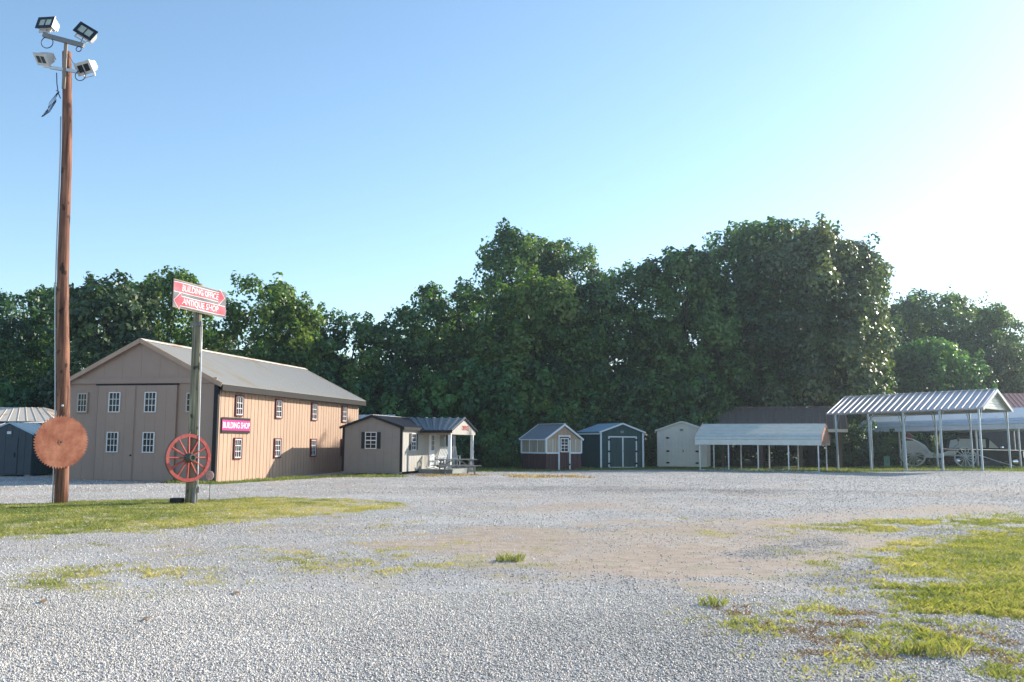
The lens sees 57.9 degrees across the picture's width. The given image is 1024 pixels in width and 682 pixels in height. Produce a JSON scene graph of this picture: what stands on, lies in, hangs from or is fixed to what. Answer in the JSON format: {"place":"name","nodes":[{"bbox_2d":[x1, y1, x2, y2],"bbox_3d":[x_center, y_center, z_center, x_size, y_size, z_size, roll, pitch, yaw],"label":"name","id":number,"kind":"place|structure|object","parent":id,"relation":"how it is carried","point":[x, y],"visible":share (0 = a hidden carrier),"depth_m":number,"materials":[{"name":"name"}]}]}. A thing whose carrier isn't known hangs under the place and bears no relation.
{"place":"outdoors","nodes":[
{"label":"outdoors","id":0,"kind":"place"},
{"bbox_2d":[415,473,594,477],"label":"dry grass","id":1,"kind":"structure","parent":0,"point":[522,475],"depth_m":44.10,"materials":[{"name":"plant"}]},
{"bbox_2d":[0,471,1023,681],"bbox_3d":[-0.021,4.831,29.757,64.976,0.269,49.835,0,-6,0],"label":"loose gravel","id":2,"kind":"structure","parent":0,"point":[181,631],"depth_m":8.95,"materials":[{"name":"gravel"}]},
{"bbox_2d":[0,447,1023,681],"bbox_3d":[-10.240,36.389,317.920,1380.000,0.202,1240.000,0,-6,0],"label":"ground","id":3,"kind":"structure","parent":0,"point":[654,557],"depth_m":14.05,"materials":[{"name":"gravel"}]},
{"bbox_2d":[0,377,34,407],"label":"thicket","id":4,"kind":"object","parent":3,"relation":"on","point":[20,394],"visible":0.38,"depth_m":54.88,"materials":[{"name":"green plant"}]},
{"bbox_2d":[0,407,53,425],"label":"storage building","id":5,"kind":"structure","parent":3,"relation":"on","point":[20,414],"depth_m":50.12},
{"bbox_2d":[0,422,54,476],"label":"garden shed","id":6,"kind":"structure","parent":3,"relation":"on","point":[18,456],"depth_m":41.27,"materials":[{"name":"wood"}]},
{"bbox_2d":[0,438,17,473],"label":"door","id":7,"kind":"structure","parent":6,"relation":"in","point":[8,446],"depth_m":41.16,"materials":[{"name":"wood"}]},
{"bbox_2d":[6,369,56,408],"bbox_3d":[-28.792,4.849,57.025,4.960,6.287,5.351,1,-6,-7],"label":"thicket","id":8,"kind":"object","parent":3,"relation":"on","point":[42,390],"visible":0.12,"depth_m":56.26,"materials":[{"name":"green plant"}]},
{"bbox_2d":[0,288,72,391],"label":"tree","id":9,"kind":"object","parent":3,"relation":"on","point":[10,352],"visible":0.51,"depth_m":61.23,"materials":[{"name":"green plant"}]},
{"bbox_2d":[25,576,66,584],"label":"grass tuft","id":10,"kind":"object","parent":3,"relation":"on","point":[31,580],"visible":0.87,"depth_m":10.68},
{"bbox_2d":[5,282,95,401],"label":"tree","id":11,"kind":"object","parent":3,"relation":"on","point":[44,295],"visible":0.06,"depth_m":65.13,"materials":[{"name":"green plant"}]},
{"bbox_2d":[41,32,84,502],"bbox_3d":[-12.195,-2.029,24.737,1.316,12.812,0.433,0,-6,0],"label":"utility pole","id":12,"kind":"object","parent":3,"relation":"on","point":[60,488],"visible":0.94,"depth_m":24.70,"materials":[{"name":"brown wood"}]},
{"bbox_2d":[33,52,55,67],"bbox_3d":[-12.754,-7.716,25.343,0.550,0.436,0.306,15,41,30],"label":"floodlight","id":13,"kind":"object","parent":12,"relation":"attached to","point":[44,59],"visible":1,"depth_m":25.22,"materials":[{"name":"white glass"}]},
{"bbox_2d":[35,16,59,48],"bbox_3d":[-12.742,-8.404,25.291,0.550,0.872,0.306,3,-19,15],"label":"floodlight","id":14,"kind":"object","parent":12,"relation":"attached to","point":[47,24],"visible":1,"depth_m":25.25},
{"bbox_2d":[33,415,87,468],"bbox_3d":[-11.700,2.624,24.022,0.034,1.398,1.400,-5,-9,43],"label":"saw blade","id":15,"kind":"object","parent":12,"relation":"attached to","point":[60,442],"visible":1,"depth_m":24.01,"materials":[{"name":"metal"}]},
{"bbox_2d":[73,21,97,51],"bbox_3d":[-11.755,-8.249,25.288,0.550,0.750,0.306,31,-19,0],"label":"floodlight","id":16,"kind":"object","parent":12,"relation":"attached to","point":[85,31],"visible":1,"depth_m":25.22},
{"bbox_2d":[73,60,97,80],"bbox_3d":[-11.636,-7.399,25.247,0.550,0.459,0.516,-7,26,21],"label":"floodlight","id":17,"kind":"object","parent":12,"relation":"attached to","point":[84,68],"visible":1,"depth_m":25.19,"materials":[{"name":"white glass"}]},
{"bbox_2d":[34,268,172,409],"bbox_3d":[-25.238,1.646,58.261,8.055,12.451,7.911,-3,-7,28],"label":"tree","id":18,"kind":"object","parent":3,"relation":"on","point":[127,308],"visible":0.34,"depth_m":57.01,"materials":[{"name":"green plant"}]},
{"bbox_2d":[98,265,229,357],"bbox_3d":[-24.364,1.603,64.232,9.568,13.854,9.143,-3,-7,27],"label":"tree","id":19,"kind":"object","parent":3,"relation":"on","point":[184,334],"visible":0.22,"depth_m":63.53,"materials":[{"name":"green plant"}]},
{"bbox_2d":[185,283,202,502],"bbox_3d":[-8.515,1.436,24.929,0.430,6.032,0.306,0,-6,0],"label":"sign post","id":20,"kind":"object","parent":3,"relation":"on","point":[191,491],"visible":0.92,"depth_m":24.82,"materials":[{"name":"grey wood"}]},
{"bbox_2d":[164,430,210,481],"bbox_3d":[-8.539,3.049,24.478,0.429,1.368,1.280,-6,-9,44],"label":"wagon wheel","id":21,"kind":"object","parent":20,"relation":"attached to","point":[188,457],"visible":1,"depth_m":24.42,"materials":[{"name":"red paint"}]},
{"bbox_2d":[171,278,226,317],"bbox_3d":[-8.436,-1.135,25.018,0.076,0.826,2.340,-2,-7,17],"label":"banner sign","id":22,"kind":"object","parent":20,"relation":"attached to","point":[196,298],"visible":1,"depth_m":24.92,"materials":[{"name":"plastic"}]},
{"bbox_2d":[69,338,365,481],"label":"barn","id":23,"kind":"structure","parent":3,"relation":"on","point":[129,407],"depth_m":38.28,"materials":[{"name":"beige metal"}]},
{"bbox_2d":[75,392,88,412],"bbox_3d":[-17.871,2.563,38.460,0.550,0.870,0.075,-1,-6,13],"label":"window","id":24,"kind":"structure","parent":23,"relation":"in","point":[82,398],"depth_m":38.47,"materials":[{"name":"white glass"}]},
{"bbox_2d":[106,432,118,451],"bbox_3d":[-16.375,4.139,37.880,0.530,0.830,0.048,-1,-6,13],"label":"window","id":25,"kind":"structure","parent":23,"relation":"in","point":[112,438],"depth_m":37.86,"materials":[{"name":"white glass"}]},
{"bbox_2d":[92,385,135,479],"bbox_3d":[-16.305,3.751,37.918,1.780,3.860,0.110,-1,-6,13],"label":"sliding door","id":26,"kind":"structure","parent":23,"relation":"in","point":[106,465],"depth_m":37.91,"materials":[{"name":"beige metal"}]},
{"bbox_2d":[108,392,120,411],"bbox_3d":[-16.364,2.519,38.057,0.530,0.830,0.048,-1,-6,13],"label":"window","id":27,"kind":"structure","parent":23,"relation":"in","point":[114,400],"depth_m":38.04,"materials":[{"name":"white glass"}]},
{"bbox_2d":[142,432,154,452],"bbox_3d":[-14.738,4.108,37.497,0.530,0.830,0.048,-1,-6,13],"label":"window","id":28,"kind":"structure","parent":23,"relation":"in","point":[148,439],"depth_m":37.50,"materials":[{"name":"white glass"}]},
{"bbox_2d":[144,392,156,411],"bbox_3d":[-14.727,2.488,37.675,0.530,0.830,0.048,-1,-6,13],"label":"window","id":29,"kind":"structure","parent":23,"relation":"in","point":[150,399],"depth_m":37.68,"materials":[{"name":"white glass"}]},
{"bbox_2d":[131,385,177,480],"bbox_3d":[-14.500,3.722,37.537,1.870,3.860,0.065,-1,-6,13],"label":"sliding door","id":30,"kind":"structure","parent":23,"relation":"in","point":[145,466],"depth_m":37.50,"materials":[{"name":"wood"}]},
{"bbox_2d":[221,417,249,432],"bbox_3d":[-11.480,3.517,38.520,0.034,0.640,2.300,-1,-6,13],"label":"shop sign","id":31,"kind":"object","parent":23,"relation":"attached to","point":[234,425],"visible":1,"depth_m":38.43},
{"bbox_2d":[233,438,242,458],"bbox_3d":[-11.434,4.485,38.629,0.075,0.890,0.660,-1,-6,13],"label":"window","id":32,"kind":"structure","parent":23,"relation":"in","point":[237,442],"depth_m":38.64,"materials":[{"name":"white glass"}]},
{"bbox_2d":[234,395,243,416],"bbox_3d":[-11.422,2.716,38.823,0.075,0.890,0.660,-1,-6,13],"label":"window","id":33,"kind":"structure","parent":23,"relation":"in","point":[239,399],"depth_m":38.86,"materials":[{"name":"white glass"}]},
{"bbox_2d":[273,438,281,457],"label":"window","id":34,"kind":"structure","parent":23,"relation":"in","point":[277,448],"depth_m":42.12,"materials":[{"name":"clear glass"}]},
{"bbox_2d":[275,399,282,418],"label":"window","id":35,"kind":"structure","parent":23,"relation":"in","point":[278,402],"depth_m":42.30,"materials":[{"name":"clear glass"}]},
{"bbox_2d":[310,439,316,456],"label":"window","id":36,"kind":"structure","parent":23,"relation":"in","point":[313,442],"depth_m":45.84,"materials":[{"name":"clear glass"}]},
{"bbox_2d":[311,402,317,420],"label":"window","id":37,"kind":"structure","parent":23,"relation":"in","point":[314,406],"depth_m":46.02,"materials":[{"name":"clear glass"}]},
{"bbox_2d":[187,324,254,354],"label":"tree","id":38,"kind":"object","parent":3,"relation":"on","point":[230,346],"visible":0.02,"depth_m":74.85,"materials":[{"name":"green plant"}]},
{"bbox_2d":[211,270,333,370],"bbox_3d":[-16.445,1.798,62.313,8.767,13.145,8.200,3,-7,-26],"label":"tree","id":39,"kind":"object","parent":3,"relation":"on","point":[235,317],"visible":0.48,"depth_m":60.91,"materials":[{"name":"green plant"}]},
{"bbox_2d":[244,292,341,385],"bbox_3d":[-14.863,2.614,63.242,6.819,12.059,7.435,2,-7,-18],"label":"tree","id":40,"kind":"object","parent":3,"relation":"on","point":[325,343],"visible":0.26,"depth_m":61.79,"materials":[{"name":"green plant"}]},
{"bbox_2d":[303,360,338,384],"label":"thicket","id":41,"kind":"object","parent":3,"relation":"on","point":[333,367],"visible":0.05,"depth_m":62.00,"materials":[{"name":"green plant"}]},
{"bbox_2d":[295,324,358,381],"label":"tree","id":42,"kind":"object","parent":3,"relation":"on","point":[338,360],"visible":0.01,"depth_m":65.79,"materials":[{"name":"green plant"}]},
{"bbox_2d":[335,370,383,414],"bbox_3d":[-10.420,5.379,62.051,4.297,6.891,5.232,-2,-7,21],"label":"thicket","id":43,"kind":"object","parent":3,"relation":"on","point":[366,384],"visible":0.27,"depth_m":61.42,"materials":[{"name":"green plant"}]},
{"bbox_2d":[313,302,407,411],"bbox_3d":[-11.417,2.923,64.835,7.251,11.518,7.288,5,-8,-38],"label":"tree","id":44,"kind":"object","parent":3,"relation":"on","point":[351,368],"visible":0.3,"depth_m":63.98,"materials":[{"name":"green plant"}]},
{"bbox_2d":[363,354,425,417],"bbox_3d":[-8.287,4.996,62.614,5.217,8.258,4.875,5,-8,-36],"label":"thicket","id":45,"kind":"object","parent":3,"relation":"on","point":[395,386],"visible":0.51,"depth_m":62.11,"materials":[{"name":"green plant"}]},
{"bbox_2d":[348,303,451,416],"bbox_3d":[-8.008,3.124,66.088,6.630,11.415,7.217,5,-8,-37],"label":"tree","id":46,"kind":"object","parent":3,"relation":"on","point":[393,340],"visible":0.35,"depth_m":64.79,"materials":[{"name":"green plant"}]},
{"bbox_2d":[339,414,477,474],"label":"office building","id":47,"kind":"structure","parent":3,"relation":"on","point":[375,444],"depth_m":45.03,"materials":[{"name":"beige"}]},
{"bbox_2d":[365,432,376,448],"bbox_3d":[-6.824,4.804,44.742,0.590,0.810,0.048,-1,-6,13],"label":"window","id":48,"kind":"structure","parent":47,"relation":"in","point":[370,437],"depth_m":44.75,"materials":[{"name":"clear glass"}]},
{"bbox_2d":[428,435,434,466],"bbox_3d":[-4.220,5.768,48.921,0.095,1.790,0.900,-1,-6,13],"label":"door","id":49,"kind":"structure","parent":47,"relation":"in","point":[431,437],"depth_m":48.81,"materials":[{"name":"white paint"}]},
{"bbox_2d":[426,447,447,468],"bbox_3d":[-3.810,5.990,47.458,0.690,1.126,1.111,-5,-8,40],"label":"rocking chair","id":50,"kind":"object","parent":47,"relation":"on","point":[441,454],"visible":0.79,"depth_m":47.62,"materials":[{"name":"white paint"}]},
{"bbox_2d":[434,435,439,464],"bbox_3d":[-4.051,5.871,49.852,0.028,1.790,0.900,-1,-6,13],"label":"door panel","id":51,"kind":"structure","parent":47,"relation":"in","point":[437,437],"depth_m":49.92,"materials":[{"name":"beige paint"}]},
{"bbox_2d":[406,365,469,466],"bbox_3d":[-5.114,5.536,62.577,5.682,7.924,4.912,-1,-6,11],"label":"thicket","id":52,"kind":"object","parent":3,"relation":"on","point":[440,386],"visible":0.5,"depth_m":62.29,"materials":[{"name":"green plant"}]},
{"bbox_2d":[392,280,491,440],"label":"tree","id":53,"kind":"object","parent":3,"relation":"on","point":[429,296],"visible":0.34,"depth_m":67.92,"materials":[{"name":"green plant"}]},
{"bbox_2d":[430,459,481,474],"bbox_3d":[-2.791,6.256,45.940,2.160,0.784,1.640,3,-7,-20],"label":"picnic table","id":54,"kind":"object","parent":3,"relation":"on","point":[468,465],"visible":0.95,"depth_m":45.70,"materials":[{"name":"grey wood"}]},
{"bbox_2d":[455,435,469,466],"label":"bush","id":55,"kind":"object","parent":3,"relation":"on","point":[465,449],"visible":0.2,"depth_m":59.67,"materials":[{"name":"green plant"}]},
{"bbox_2d":[434,354,512,465],"bbox_3d":[-2.788,5.312,63.780,5.944,8.770,5.046,1,-6,-4],"label":"thicket","id":56,"kind":"object","parent":3,"relation":"on","point":[474,371],"visible":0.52,"depth_m":62.81,"materials":[{"name":"green plant"}]},
{"bbox_2d":[425,271,524,464],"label":"tree","id":57,"kind":"object","parent":3,"relation":"on","point":[473,297],"visible":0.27,"depth_m":68.20,"materials":[{"name":"green plant"}]},
{"bbox_2d":[474,430,521,467],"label":"bush","id":58,"kind":"object","parent":3,"relation":"on","point":[493,450],"visible":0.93,"depth_m":59.33,"materials":[{"name":"green plant"}]},
{"bbox_2d":[474,363,540,466],"bbox_3d":[-0.370,5.332,63.757,4.774,7.725,5.910,-1,-6,14],"label":"thicket","id":59,"kind":"object","parent":3,"relation":"on","point":[514,404],"visible":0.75,"depth_m":62.48,"materials":[{"name":"green plant"}]},
{"bbox_2d":[495,552,525,561],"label":"grass tuft","id":60,"kind":"object","parent":3,"relation":"on","point":[512,558],"visible":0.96,"depth_m":12.83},
{"bbox_2d":[0,464,1023,681],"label":"grass","id":61,"kind":"structure","parent":3,"relation":"on","point":[933,604],"depth_m":14.03,"materials":[{"name":"plant"}]},
{"bbox_2d":[443,217,584,420],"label":"tree","id":62,"kind":"object","parent":3,"relation":"on","point":[527,254],"visible":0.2,"depth_m":78.80,"materials":[{"name":"green plant"}]},
{"bbox_2d":[506,358,571,463],"bbox_3d":[2.002,5.378,65.044,5.158,8.251,5.575,-2,-7,17],"label":"thicket","id":63,"kind":"object","parent":3,"relation":"on","point":[552,415],"visible":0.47,"depth_m":63.70,"materials":[{"name":"green plant"}]},
{"bbox_2d":[470,266,607,443],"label":"tree","id":64,"kind":"object","parent":3,"relation":"on","point":[547,295],"visible":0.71,"depth_m":65.07,"materials":[{"name":"green plant"}]},
{"bbox_2d":[519,423,583,469],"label":"greenhouse shed","id":65,"kind":"structure","parent":3,"relation":"on","point":[553,446],"depth_m":55.87,"materials":[{"name":"brown wood"}]},
{"bbox_2d":[560,437,569,468],"bbox_3d":[3.185,6.758,55.798,0.840,1.920,0.085,5,-8,-39],"label":"door","id":66,"kind":"structure","parent":65,"relation":"in","point":[564,441],"depth_m":55.80,"materials":[{"name":"brown wood"}]},
{"bbox_2d":[525,237,616,375],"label":"tree","id":67,"kind":"object","parent":3,"relation":"on","point":[587,257],"visible":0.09,"depth_m":80.79,"materials":[{"name":"green plant"}]},
{"bbox_2d":[550,366,619,432],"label":"thicket","id":68,"kind":"object","parent":3,"relation":"on","point":[591,386],"visible":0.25,"depth_m":65.05,"materials":[{"name":"green plant"}]},
{"bbox_2d":[526,274,652,432],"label":"tree","id":69,"kind":"object","parent":3,"relation":"on","point":[592,292],"visible":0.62,"depth_m":65.53,"materials":[{"name":"green plant"}]},
{"bbox_2d":[577,423,645,468],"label":"dark green shed","id":70,"kind":"structure","parent":3,"relation":"on","point":[616,445],"depth_m":60.72,"materials":[{"name":"wood"}]},
{"bbox_2d":[608,437,621,466],"bbox_3d":[6.729,7.247,60.322,1.090,1.900,0.058,3,-7,-23],"label":"door","id":71,"kind":"structure","parent":70,"relation":"in","point":[615,450],"depth_m":60.36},
{"bbox_2d":[623,438,637,466],"bbox_3d":[7.754,7.300,60.746,1.090,1.900,0.073,3,-7,-23],"label":"door","id":72,"kind":"structure","parent":70,"relation":"in","point":[629,450],"depth_m":60.76,"materials":[{"name":"wood"}]},
{"bbox_2d":[585,365,656,464],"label":"thicket","id":73,"kind":"object","parent":3,"relation":"on","point":[624,372],"visible":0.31,"depth_m":66.16,"materials":[{"name":"green plant"}]},
{"bbox_2d":[590,259,681,437],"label":"tree","id":74,"kind":"object","parent":3,"relation":"on","point":[629,277],"visible":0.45,"depth_m":68.32,"materials":[{"name":"green plant"}]},
{"bbox_2d":[644,432,662,467],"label":"bush","id":75,"kind":"object","parent":3,"relation":"on","point":[650,444],"visible":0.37,"depth_m":64.75,"materials":[{"name":"green plant"}]},
{"bbox_2d":[636,360,686,465],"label":"thicket","id":76,"kind":"object","parent":3,"relation":"on","point":[657,423],"visible":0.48,"depth_m":66.64,"materials":[{"name":"green plant"}]},
{"bbox_2d":[655,421,710,467],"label":"cream shed","id":77,"kind":"structure","parent":3,"relation":"on","point":[676,447],"depth_m":62.59,"materials":[{"name":"paint"}]},
{"bbox_2d":[666,436,681,465],"bbox_3d":[10.990,7.436,62.610,1.070,2.040,0.058,-1,-7,16],"label":"door","id":78,"kind":"structure","parent":77,"relation":"in","point":[674,450],"depth_m":62.61,"materials":[{"name":"beige paint"}]},
{"bbox_2d":[682,436,698,465],"bbox_3d":[12.013,7.409,62.306,1.070,2.040,0.073,-1,-7,16],"label":"door","id":79,"kind":"structure","parent":77,"relation":"in","point":[689,450],"depth_m":62.34,"materials":[{"name":"beige paint"}]},
{"bbox_2d":[616,244,758,435],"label":"tree","id":80,"kind":"object","parent":3,"relation":"on","point":[691,269],"visible":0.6,"depth_m":69.03,"materials":[{"name":"green plant"}]},
{"bbox_2d":[662,355,728,465],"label":"thicket","id":81,"kind":"object","parent":3,"relation":"on","point":[694,416],"visible":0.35,"depth_m":67.97,"materials":[{"name":"green plant"}]},
{"bbox_2d":[697,591,729,607],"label":"grass tuft","id":82,"kind":"object","parent":3,"relation":"on","point":[711,601],"visible":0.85,"depth_m":9.45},
{"bbox_2d":[673,274,780,463],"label":"tree","id":83,"kind":"object","parent":3,"relation":"on","point":[767,362],"visible":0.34,"depth_m":71.49,"materials":[{"name":"green plant"}]},
{"bbox_2d":[710,362,771,463],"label":"thicket","id":84,"kind":"object","parent":3,"relation":"on","point":[736,455],"visible":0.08,"depth_m":73.39,"materials":[{"name":"green plant"}]},
{"bbox_2d":[694,424,829,471],"bbox_3d":[15.880,6.753,58.665,7.746,3.002,4.010,-3,-7,26],"label":"carport","id":85,"kind":"object","parent":3,"relation":"on","point":[762,434],"visible":0.95,"depth_m":57.53,"materials":[{"name":"metal"}]},
{"bbox_2d":[681,216,844,461],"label":"tree","id":86,"kind":"object","parent":3,"relation":"on","point":[737,246],"visible":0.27,"depth_m":73.78,"materials":[{"name":"green plant"}]},
{"bbox_2d":[738,357,814,463],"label":"thicket","id":87,"kind":"object","parent":3,"relation":"on","point":[776,456],"visible":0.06,"depth_m":74.82,"materials":[{"name":"green plant"}]},
{"bbox_2d":[715,407,847,468],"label":"pavilion","id":88,"kind":"structure","parent":3,"relation":"on","point":[758,415],"depth_m":66.14,"materials":[{"name":"brown metal"}]},
{"bbox_2d":[701,211,902,464],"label":"tree","id":89,"kind":"object","parent":3,"relation":"on","point":[865,286],"visible":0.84,"depth_m":69.91,"materials":[{"name":"green plant"}]},
{"bbox_2d":[781,369,861,464],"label":"thicket","id":90,"kind":"object","parent":3,"relation":"on","point":[822,453],"visible":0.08,"depth_m":74.71,"materials":[{"name":"green plant"}]},
{"bbox_2d":[824,417,881,465],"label":"bush","id":91,"kind":"object","parent":3,"relation":"on","point":[859,444],"visible":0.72,"depth_m":67.86,"materials":[{"name":"green plant"}]},
{"bbox_2d":[825,370,881,465],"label":"thicket","id":92,"kind":"object","parent":3,"relation":"on","point":[851,418],"visible":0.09,"depth_m":74.88,"materials":[{"name":"green plant"}]},
{"bbox_2d":[809,239,898,464],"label":"tree","id":93,"kind":"object","parent":3,"relation":"on","point":[866,247],"visible":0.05,"depth_m":76.00,"materials":[{"name":"green plant"}]},
{"bbox_2d":[700,603,1023,666],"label":"dead weeds","id":94,"kind":"object","parent":3,"relation":"on","point":[865,622],"visible":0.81,"depth_m":8.02,"materials":[{"name":"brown plant"}]},
{"bbox_2d":[846,340,895,458],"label":"tree","id":95,"kind":"object","parent":3,"relation":"on","point":[889,378],"visible":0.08,"depth_m":74.89,"materials":[{"name":"green plant"}]},
{"bbox_2d":[850,428,910,465],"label":"bush","id":96,"kind":"object","parent":3,"relation":"on","point":[887,438],"visible":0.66,"depth_m":68.62,"materials":[{"name":"green plant"}]},
{"bbox_2d":[890,394,945,465],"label":"thicket","id":97,"kind":"object","parent":3,"relation":"on","point":[921,438],"visible":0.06,"depth_m":76.64,"materials":[{"name":"green plant"}]},
{"bbox_2d":[826,388,1012,470],"bbox_3d":[25.931,5.864,58.907,9.525,5.189,6.115,-7,-10,42],"label":"tall carport","id":98,"kind":"object","parent":3,"relation":"on","point":[941,403],"visible":0.98,"depth_m":57.92,"materials":[{"name":"silver metal"}]},
{"bbox_2d":[901,432,964,465],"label":"thicket","id":99,"kind":"object","parent":3,"relation":"on","point":[950,434],"visible":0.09,"depth_m":77.54,"materials":[{"name":"green plant"}]},
{"bbox_2d":[898,634,970,659],"bbox_3d":[3.329,2.418,7.334,0.524,0.160,0.390,-1,-6,13],"label":"grass tuft","id":100,"kind":"object","parent":3,"relation":"on","point":[916,645],"visible":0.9,"depth_m":7.30,"materials":[{"name":"plant"}]},
{"bbox_2d":[883,336,997,463],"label":"tree","id":101,"kind":"object","parent":3,"relation":"on","point":[934,364],"visible":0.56,"depth_m":81.60,"materials":[{"name":"green plant"}]},
{"bbox_2d":[859,407,1023,466],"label":"white carport","id":102,"kind":"object","parent":3,"relation":"on","point":[990,422],"visible":0.61,"depth_m":66.20,"materials":[{"name":"metal"}]},
{"bbox_2d":[882,284,1023,432],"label":"tree","id":103,"kind":"object","parent":3,"relation":"on","point":[929,320],"visible":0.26,"depth_m":91.84,"materials":[{"name":"green plant"}]},
{"bbox_2d":[899,432,1013,466],"bbox_3d":[30.349,7.439,63.282,7.079,2.350,1.540,-3,-7,27],"label":"horse carriage","id":104,"kind":"object","parent":3,"relation":"on","point":[913,447],"visible":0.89,"depth_m":63.71,"materials":[{"name":"white paint"}]},
{"bbox_2d":[934,437,1023,466],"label":"vintage car","id":105,"kind":"object","parent":3,"relation":"on","point":[992,450],"visible":0.67,"depth_m":65.46,"materials":[{"name":"black paint"}]},
{"bbox_2d":[945,301,1023,433],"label":"tree","id":106,"kind":"object","parent":3,"relation":"on","point":[997,313],"visible":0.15,"depth_m":91.76,"materials":[{"name":"green plant"}]},
{"bbox_2d":[956,393,1023,465],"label":"red roof building","id":107,"kind":"structure","parent":3,"relation":"on","point":[999,439],"depth_m":75.74,"materials":[{"name":"metal"}]},
{"bbox_2d":[978,338,1023,392],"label":"tree","id":108,"kind":"object","parent":3,"relation":"on","point":[1005,352],"visible":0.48,"depth_m":85.83,"materials":[{"name":"green plant"}]},
{"bbox_2d":[0,0,1023,445],"label":"sky","id":109,"kind":"structure","parent":0,"point":[362,153],"materials":[{"name":"blue"}]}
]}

